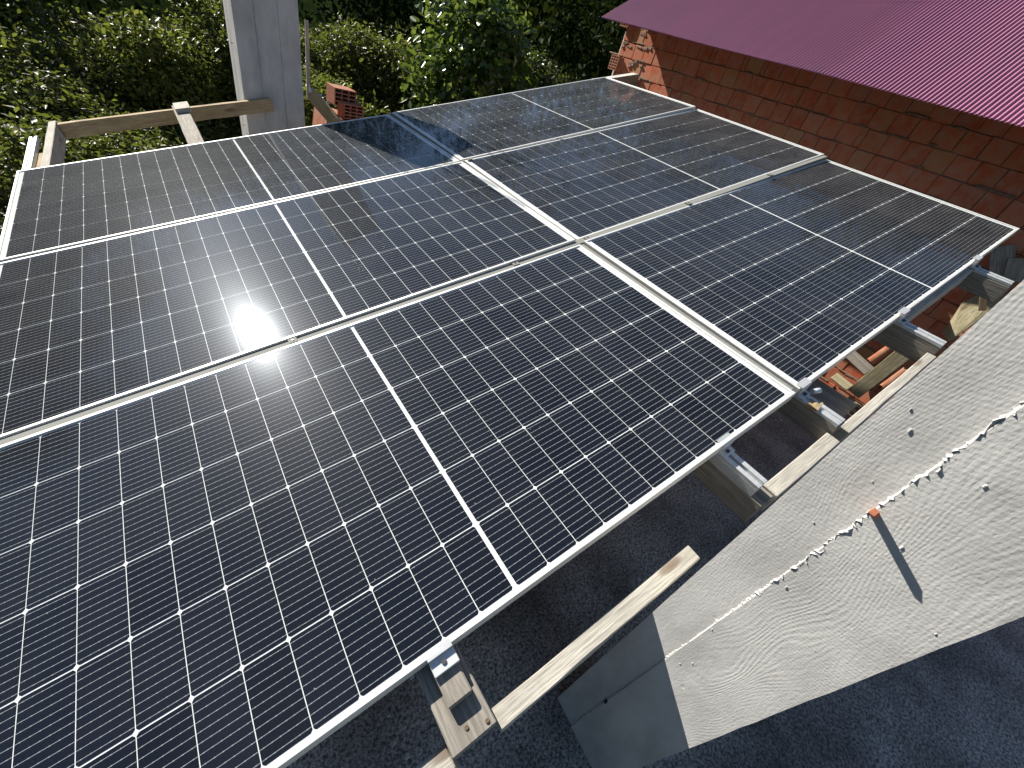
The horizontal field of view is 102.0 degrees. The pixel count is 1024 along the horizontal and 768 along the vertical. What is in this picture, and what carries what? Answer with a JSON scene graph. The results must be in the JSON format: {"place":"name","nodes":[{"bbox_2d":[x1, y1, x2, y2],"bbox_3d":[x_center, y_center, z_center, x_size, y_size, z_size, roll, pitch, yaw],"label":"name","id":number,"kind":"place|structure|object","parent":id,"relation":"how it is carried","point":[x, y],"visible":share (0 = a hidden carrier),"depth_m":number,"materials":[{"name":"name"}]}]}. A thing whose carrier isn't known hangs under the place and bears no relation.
{"place":"outdoors","nodes":[
{"label":"outdoors","id":0,"kind":"place"},
{"bbox_2d":[0,0,623,219],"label":"terrain","id":1,"kind":"structure","parent":0,"point":[310,5],"depth_m":15.44,"materials":[{"name":"green plant"}]},
{"bbox_2d":[0,204,8,236],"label":"leafy tree","id":2,"kind":"object","parent":1,"relation":"on","point":[1,220],"visible":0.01,"depth_m":4.33,"materials":[{"name":"green plant"}]},
{"bbox_2d":[0,25,138,138],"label":"leafy tree","id":3,"kind":"object","parent":1,"relation":"on","point":[52,69],"visible":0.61,"depth_m":5.61,"materials":[{"name":"green plant"}]},
{"bbox_2d":[0,99,142,217],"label":"leafy tree","id":4,"kind":"object","parent":1,"relation":"on","point":[18,135],"visible":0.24,"depth_m":4.67,"materials":[{"name":"green plant"}]},
{"bbox_2d":[0,60,177,181],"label":"leafy tree","id":5,"kind":"object","parent":1,"relation":"on","point":[128,109],"visible":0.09,"depth_m":5.52,"materials":[{"name":"green plant"}]},
{"bbox_2d":[0,0,220,126],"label":"leafy tree","id":6,"kind":"object","parent":1,"relation":"on","point":[63,22],"visible":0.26,"depth_m":6.49,"materials":[{"name":"green plant"}]},
{"bbox_2d":[0,78,241,158],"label":"leafy tree","id":7,"kind":"object","parent":1,"relation":"on","point":[159,143],"visible":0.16,"depth_m":5.65,"materials":[{"name":"green plant"}]},
{"bbox_2d":[59,1,241,135],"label":"leafy tree","id":8,"kind":"object","parent":1,"relation":"on","point":[149,34],"visible":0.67,"depth_m":6.41,"materials":[{"name":"green plant"}]},
{"bbox_2d":[166,118,242,143],"bbox_3d":[-5.143,-2.341,8.091,2.894,4.589,2.664,-15,49,-35],"label":"leafy tree","id":9,"kind":"object","parent":1,"relation":"on","point":[239,133],"depth_m":6.89,"materials":[{"name":"green plant"}]},
{"bbox_2d":[166,0,333,82],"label":"leafy tree","id":10,"kind":"object","parent":1,"relation":"on","point":[215,12],"visible":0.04,"depth_m":6.92,"materials":[{"name":"green plant"}]},
{"bbox_2d":[217,23,403,111],"bbox_3d":[-4.131,-4.007,9.104,2.821,6.109,3.248,23,39,7],"label":"leafy tree","id":11,"kind":"object","parent":1,"relation":"on","point":[318,57],"visible":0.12,"depth_m":7.41,"materials":[{"name":"green plant"}]},
{"bbox_2d":[0,0,628,109],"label":"woods","id":12,"kind":"object","parent":1,"relation":"on","point":[580,58],"visible":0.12,"depth_m":12.31,"materials":[{"name":"green plant"}]},
{"bbox_2d":[302,62,403,126],"bbox_3d":[-3.062,-2.870,8.562,2.872,5.776,3.016,-15,49,-35],"label":"leafy tree","id":13,"kind":"object","parent":1,"relation":"on","point":[319,87],"visible":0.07,"depth_m":6.79,"materials":[{"name":"green plant"}]},
{"bbox_2d":[311,11,436,114],"bbox_3d":[-2.812,-4.025,9.399,2.856,6.503,2.984,-15,49,-35],"label":"leafy tree","id":14,"kind":"object","parent":1,"relation":"on","point":[381,57],"visible":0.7,"depth_m":7.42,"materials":[{"name":"green plant"}]},
{"bbox_2d":[397,0,540,110],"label":"fig tree","id":15,"kind":"object","parent":1,"relation":"on","point":[493,53],"visible":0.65,"depth_m":6.72,"materials":[{"name":"green plant"}]},
{"bbox_2d":[477,40,582,90],"bbox_3d":[-0.124,-5.588,11.803,3.981,6.546,4.034,-15,49,-35],"label":"leafy tree","id":16,"kind":"object","parent":1,"relation":"on","point":[543,74],"visible":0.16,"depth_m":9.04,"materials":[{"name":"green plant"}]},
{"bbox_2d":[602,0,1023,422],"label":"brick house","id":17,"kind":"structure","parent":1,"relation":"on","point":[925,97],"depth_m":3.18,"materials":[{"name":"brick"}]},
{"bbox_2d":[613,74,638,85],"bbox_3d":[1.118,-3.249,4.491,0.640,0.129,0.062,-26,54,-23],"label":"purlin","id":18,"kind":"object","parent":17,"relation":"attached to","point":[632,80],"visible":0.29,"depth_m":4.53,"materials":[{"name":"brown wood"}]},
{"bbox_2d":[594,73,637,78],"bbox_3d":[1.105,-3.284,4.432,0.600,0.006,0.072,-26,54,-23],"label":"flashing","id":19,"kind":"object","parent":18,"relation":"attached to","point":[622,75],"visible":0.66,"depth_m":4.46,"materials":[{"name":"white metal"}]},
{"bbox_2d":[831,373,852,390],"bbox_3d":[2.906,-0.021,3.656,0.158,0.070,0.023,54,14,27],"label":"leaning plank","id":20,"kind":"object","parent":17,"relation":"on","point":[841,381],"visible":0.92,"depth_m":3.65,"materials":[{"name":"yellow wood"}]},
{"bbox_2d":[846,351,873,374],"bbox_3d":[2.951,-0.182,3.524,0.202,0.092,0.023,55,11,21],"label":"wood wedge","id":21,"kind":"object","parent":17,"relation":"attached to","point":[861,364],"visible":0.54,"depth_m":3.51,"materials":[{"name":"beige wood"}]},
{"bbox_2d":[848,351,908,397],"bbox_3d":[2.984,-0.077,3.386,0.024,0.513,0.106,-22,58,-25],"label":"leaning plank","id":22,"kind":"object","parent":17,"relation":"on","point":[884,368],"visible":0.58,"depth_m":3.37,"materials":[{"name":"brown wood"}]},
{"bbox_2d":[868,346,892,363],"bbox_3d":[2.992,-0.243,3.364,0.021,0.190,0.058,-13,58,-29],"label":"roof tile","id":23,"kind":"object","parent":17,"relation":"attached to","point":[879,355],"visible":0.76,"depth_m":3.37,"materials":[{"name":"ceramic"}]},
{"bbox_2d":[880,367,906,388],"bbox_3d":[3.035,-0.036,3.284,0.024,0.225,0.073,-19,57,-24],"label":"roof tile","id":24,"kind":"object","parent":17,"relation":"on","point":[891,379],"visible":0.56,"depth_m":3.29,"materials":[{"name":"ceramic"}]},
{"bbox_2d":[942,289,1008,340],"bbox_3d":[3.290,-0.516,2.967,0.083,0.442,0.146,8,40,-12],"label":"plywood sheet","id":25,"kind":"object","parent":17,"relation":"attached to","point":[967,314],"visible":0.7,"depth_m":2.98,"materials":[{"name":"yellow wood"}]},
{"bbox_2d":[978,297,986,310],"bbox_3d":[3.163,-0.591,2.780,0.038,0.196,0.033,5,17,44],"label":"stud","id":26,"kind":"object","parent":17,"relation":"attached to","point":[982,306],"visible":0.42,"depth_m":2.78,"materials":[{"name":"brown wood"}]},
{"bbox_2d":[989,244,1015,275],"bbox_3d":[3.297,-0.800,2.794,0.112,0.254,0.028,2,10,41],"label":"formwork board","id":27,"kind":"object","parent":17,"relation":"attached to","point":[999,255],"visible":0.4,"depth_m":2.79,"materials":[{"name":"grey wood"}]},
{"bbox_2d":[1002,258,1023,281],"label":"formwork board","id":28,"kind":"object","parent":17,"relation":"attached to","point":[1013,269],"visible":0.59,"depth_m":2.75,"materials":[{"name":"grey wood"}]},
{"bbox_2d":[286,410,1023,767],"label":"floor","id":29,"kind":"structure","parent":0,"point":[536,628],"depth_m":1.75,"materials":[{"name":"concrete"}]},
{"bbox_2d":[223,0,304,135],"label":"concrete pillar","id":30,"kind":"structure","parent":29,"relation":"on","point":[264,42],"depth_m":3.58,"materials":[{"name":"grey concrete"}]},
{"bbox_2d":[57,97,273,138],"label":"cross beam","id":31,"kind":"structure","parent":30,"relation":"attached to","point":[95,126],"depth_m":3.35,"materials":[{"name":"brown wood"}]},
{"bbox_2d":[40,121,65,166],"bbox_3d":[-2.493,-0.858,2.221,0.049,0.116,3.430,-26,54,-23],"label":"rafter","id":32,"kind":"object","parent":31,"relation":"attached to","point":[54,149],"visible":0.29,"depth_m":2.86,"materials":[{"name":"brown wood"}]},
{"bbox_2d":[36,153,42,167],"bbox_3d":[-3.017,-1.368,2.630,0.088,0.054,0.400,-26,54,-23],"label":"wood offcut","id":33,"kind":"object","parent":32,"relation":"attached to","point":[39,158],"visible":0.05,"depth_m":2.65,"materials":[{"name":"beige wood"}]},
{"bbox_2d":[22,136,39,169],"bbox_3d":[-2.105,-0.364,1.716,0.042,0.030,4.190,-26,54,-23],"label":"mounting rail","id":34,"kind":"object","parent":33,"relation":"on","point":[31,156],"visible":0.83,"depth_m":2.66,"materials":[{"name":"metal"}]},
{"bbox_2d":[0,114,458,260],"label":"solar panel","id":35,"kind":"object","parent":34,"relation":"on","point":[53,207],"visible":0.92,"depth_m":2.40,"materials":[{"name":"black glass"}]},
{"label":"seal strip","id":36,"kind":"object","parent":35,"relation":"attached to","visible":0},
{"bbox_2d":[464,162,576,239],"bbox_3d":[0.002,-1.061,2.365,0.022,0.020,1.120,-26,54,-23],"label":"joint strip","id":37,"kind":"object","parent":36,"relation":"on","point":[519,200],"visible":0.21,"depth_m":2.32,"materials":[{"name":"silver metal"}]},
{"bbox_2d":[581,244,793,389],"bbox_3d":[0.652,-0.325,1.734,0.018,0.020,1.114,-26,54,-23],"label":"joint strip","id":38,"kind":"object","parent":36,"relation":"on","point":[688,317],"visible":0.43,"depth_m":1.67,"materials":[{"name":"silver metal"}]},
{"bbox_2d":[0,145,532,262],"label":"gap strip","id":39,"kind":"object","parent":34,"relation":"on","point":[463,161],"visible":0.22,"depth_m":2.09,"materials":[{"name":"silver metal"}]},
{"bbox_2d":[0,162,574,439],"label":"solar panel","id":40,"kind":"object","parent":34,"relation":"on","point":[83,327],"visible":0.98,"depth_m":1.75,"materials":[{"name":"black glass"}]},
{"bbox_2d":[0,244,795,767],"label":"solar panel","id":41,"kind":"object","parent":34,"relation":"on","point":[286,556],"visible":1,"depth_m":1.09,"materials":[{"name":"black glass"}]},
{"bbox_2d":[0,155,826,444],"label":"gap strip","id":42,"kind":"object","parent":34,"relation":"on","point":[313,333],"visible":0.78,"depth_m":1.62,"materials":[{"name":"silver metal"}]},
{"bbox_2d":[287,337,297,344],"bbox_3d":[-0.797,-0.156,1.511,0.030,0.015,0.028,-26,54,-23],"label":"clamp","id":43,"kind":"object","parent":42,"relation":"attached to","point":[293,340],"visible":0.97,"depth_m":1.51,"materials":[{"name":"silver metal"}]},
{"bbox_2d":[511,261,519,265],"bbox_3d":[0.015,-0.548,1.894,0.030,0.015,0.028,-26,54,-23],"label":"clamp","id":44,"kind":"object","parent":42,"relation":"attached to","point":[515,263],"visible":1,"depth_m":1.89,"materials":[{"name":"silver metal"}]},
{"bbox_2d":[172,101,191,113],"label":"block","id":45,"kind":"structure","parent":31,"relation":"on","point":[182,107],"depth_m":3.26,"materials":[{"name":"brown wood"}]},
{"bbox_2d":[172,105,495,758],"bbox_3d":[-1.396,-0.772,2.114,0.103,0.048,4.738,-26,54,-23],"label":"rafter","id":46,"kind":"object","parent":31,"relation":"attached to","point":[466,723],"visible":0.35,"depth_m":0.85,"materials":[{"name":"grey wood"}]},
{"bbox_2d":[416,744,458,767],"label":"plank","id":47,"kind":"object","parent":46,"relation":"attached to","point":[441,757],"visible":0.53,"depth_m":0.84,"materials":[{"name":"brown wood"}]},
{"bbox_2d":[436,662,471,708],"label":"packing block","id":48,"kind":"structure","parent":46,"relation":"on","point":[454,686],"depth_m":0.86,"materials":[{"name":"grey wood"}]},
{"bbox_2d":[424,637,459,678],"bbox_3d":[-0.148,0.581,0.879,0.058,0.024,0.048,-26,54,-23],"label":"end clamp","id":49,"kind":"object","parent":48,"relation":"attached to","point":[445,658],"visible":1,"depth_m":0.88,"materials":[{"name":"metal"}]},
{"bbox_2d":[491,545,699,731],"bbox_3d":[0.231,0.619,1.044,0.644,0.106,0.046,-26,54,-23],"label":"plank","id":50,"kind":"object","parent":46,"relation":"attached to","point":[510,708],"visible":0.96,"depth_m":0.98,"materials":[{"name":"brown wood"}]},
{"bbox_2d":[312,107,349,125],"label":"parapet wall","id":51,"kind":"structure","parent":29,"relation":"on","point":[318,118],"depth_m":4.15,"materials":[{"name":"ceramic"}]},
{"bbox_2d":[305,20,309,99],"bbox_3d":[-1.895,-2.987,3.846,0.032,0.605,0.024,-13,44,-37],"label":"post","id":52,"kind":"object","parent":51,"relation":"on","point":[307,54],"visible":0.8,"depth_m":3.81,"materials":[{"name":"grey wood"}]},
{"bbox_2d":[307,87,341,122],"bbox_3d":[-1.737,-2.548,3.872,0.427,0.112,0.042,49,41,-4],"label":"brace board","id":53,"kind":"object","parent":51,"relation":"on","point":[322,106],"visible":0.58,"depth_m":3.85,"materials":[{"name":"brown wood"}]},
{"bbox_2d":[337,100,363,119],"bbox_3d":[-1.585,-2.682,4.071,0.200,0.125,0.130,-21,53,-41],"label":"hollow brick","id":54,"kind":"object","parent":51,"relation":"on","point":[349,110],"visible":0.96,"depth_m":4.04,"materials":[{"name":"brick"}]},
{"bbox_2d":[326,82,356,105],"bbox_3d":[-1.676,-2.829,4.072,0.215,0.145,0.190,-19,51,-40],"label":"hollow brick","id":55,"kind":"object","parent":54,"relation":"on","point":[335,93],"visible":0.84,"depth_m":4.02,"materials":[{"name":"brick"}]},
{"bbox_2d":[387,419,1021,767],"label":"grit","id":56,"kind":"object","parent":29,"relation":"on","point":[407,754],"visible":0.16,"depth_m":1.76,"materials":[{"name":"gravel"}]},
{"bbox_2d":[692,460,772,521],"bbox_3d":[-0.211,-0.708,2.231,0.065,0.122,3.496,-26,54,-23],"label":"rafter","id":57,"kind":"object","parent":29,"relation":"on","point":[738,501],"visible":0.12,"depth_m":1.31,"materials":[{"name":"grey wood"}]},
{"bbox_2d":[708,433,767,496],"bbox_3d":[0.054,-0.474,1.888,0.056,0.102,2.457,-26,54,-23],"label":"mounting rail","id":58,"kind":"object","parent":57,"relation":"on","point":[737,470],"visible":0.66,"depth_m":1.27,"materials":[{"name":"metal"}]},
{"bbox_2d":[760,433,839,510],"bbox_3d":[0.937,0.288,1.373,0.363,0.112,0.050,-26,54,-23],"label":"plank","id":59,"kind":"object","parent":57,"relation":"attached to","point":[781,482],"visible":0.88,"depth_m":1.32,"materials":[{"name":"brown wood"}]},
{"bbox_2d":[557,280,1023,767],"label":"concrete column","id":60,"kind":"structure","parent":29,"relation":"on","point":[889,534],"depth_m":0.65,"materials":[{"name":"concrete"}]},
{"bbox_2d":[777,397,844,439],"bbox_3d":[0.139,-0.922,2.367,0.053,0.102,3.470,-26,54,-23],"label":"rafter","id":61,"kind":"object","parent":29,"relation":"on","point":[806,419],"visible":0.06,"depth_m":1.46,"materials":[{"name":"grey wood"}]},
{"bbox_2d":[390,113,460,160],"bbox_3d":[-0.645,-1.788,2.988,0.016,0.020,1.114,-26,54,-23],"label":"joint strip","id":62,"kind":"object","parent":61,"relation":"on","point":[408,125],"visible":0.71,"depth_m":3.00,"materials":[{"name":"silver metal"}]},
{"bbox_2d":[810,388,821,393],"bbox_3d":[1.070,0.024,1.460,0.035,0.026,0.020,5,40,-16],"label":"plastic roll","id":63,"kind":"object","parent":61,"relation":"on","point":[815,390],"visible":1,"depth_m":1.45,"materials":[{"name":"white plastic"}]},
{"bbox_2d":[793,377,844,426],"bbox_3d":[0.416,-0.659,2.039,0.056,0.060,2.465,-26,54,-23],"label":"mounting rail","id":64,"kind":"object","parent":61,"relation":"on","point":[802,394],"visible":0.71,"depth_m":1.43,"materials":[{"name":"metal"}]},
{"bbox_2d":[465,109,823,239],"bbox_3d":[0.957,-1.525,2.827,2.279,0.043,1.134,-26,55,-23],"label":"solar panel","id":65,"kind":"object","parent":64,"relation":"on","point":[582,186],"visible":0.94,"depth_m":2.70,"materials":[{"name":"black glass"}]},
{"bbox_2d":[584,159,1019,394],"bbox_3d":[1.611,-0.777,2.202,2.279,0.042,1.134,-25,54,-24],"label":"solar panel","id":66,"kind":"object","parent":64,"relation":"on","point":[811,272],"visible":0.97,"depth_m":2.02,"materials":[{"name":"black glass"}]},
{"bbox_2d":[801,397,823,410],"bbox_3d":[1.047,0.067,1.437,0.063,0.022,0.052,-26,54,-23],"label":"wood scrap","id":67,"kind":"object","parent":64,"relation":"on","point":[812,405],"visible":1,"depth_m":1.43,"materials":[{"name":"beige wood"}]},
{"bbox_2d":[807,379,856,416],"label":"wooden beam","id":68,"kind":"structure","parent":61,"relation":"on","point":[837,402],"depth_m":1.58,"materials":[{"name":"grey wood"}]},
{"bbox_2d":[831,353,935,441],"bbox_3d":[1.428,0.051,1.595,0.700,0.107,0.036,-26,54,-23],"label":"plank","id":69,"kind":"object","parent":61,"relation":"attached to","point":[864,413],"visible":0.88,"depth_m":1.52,"materials":[{"name":"brown wood"}]},
{"bbox_2d":[872,324,945,361],"bbox_3d":[0.772,-1.216,2.661,0.053,0.112,3.490,-26,54,-23],"label":"rafter","id":70,"kind":"object","parent":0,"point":[905,343],"visible":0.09,"depth_m":1.76,"materials":[{"name":"grey wood"}]},
{"bbox_2d":[893,307,946,347],"bbox_3d":[1.051,-0.956,2.330,0.056,0.059,2.487,-26,54,-23],"label":"mounting rail","id":71,"kind":"object","parent":70,"relation":"on","point":[901,321],"visible":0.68,"depth_m":1.73,"materials":[{"name":"metal"}]},
{"bbox_2d":[905,267,972,321],"bbox_3d":[1.972,-0.408,1.958,0.733,0.086,0.050,-26,54,-23],"label":"plank","id":72,"kind":"object","parent":70,"relation":"on","point":[929,301],"visible":0.45,"depth_m":1.93,"materials":[{"name":"grey wood"}]},
{"bbox_2d":[957,272,1012,301],"bbox_3d":[1.428,-1.539,2.967,0.053,0.096,3.485,-26,54,-23],"label":"rafter","id":73,"kind":"object","parent":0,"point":[986,288],"visible":0.06,"depth_m":2.06,"materials":[{"name":"grey wood"}]},
{"bbox_2d":[969,255,1014,286],"bbox_3d":[1.705,-1.275,2.641,0.056,0.060,2.480,-26,54,-23],"label":"mounting rail","id":74,"kind":"object","parent":73,"relation":"on","point":[975,267],"visible":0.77,"depth_m":2.04,"materials":[{"name":"metal"}]},
{"bbox_2d":[392,77,695,160],"bbox_3d":[0.307,-2.254,3.437,2.279,0.040,1.134,-26,54,-22],"label":"solar panel","id":75,"kind":"object","parent":74,"relation":"on","point":[477,127],"visible":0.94,"depth_m":3.33,"materials":[{"name":"black glass"}]},
{"label":"lath","id":76,"kind":"object","parent":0,"visible":0},
{"bbox_2d":[847,396,861,409],"bbox_3d":[2.998,0.172,3.619,0.031,0.021,0.154,-36,63,1],"label":"lath","id":77,"kind":"object","parent":76,"relation":"on","point":[859,406],"visible":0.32,"depth_m":3.61,"materials":[{"name":"brown wood"}]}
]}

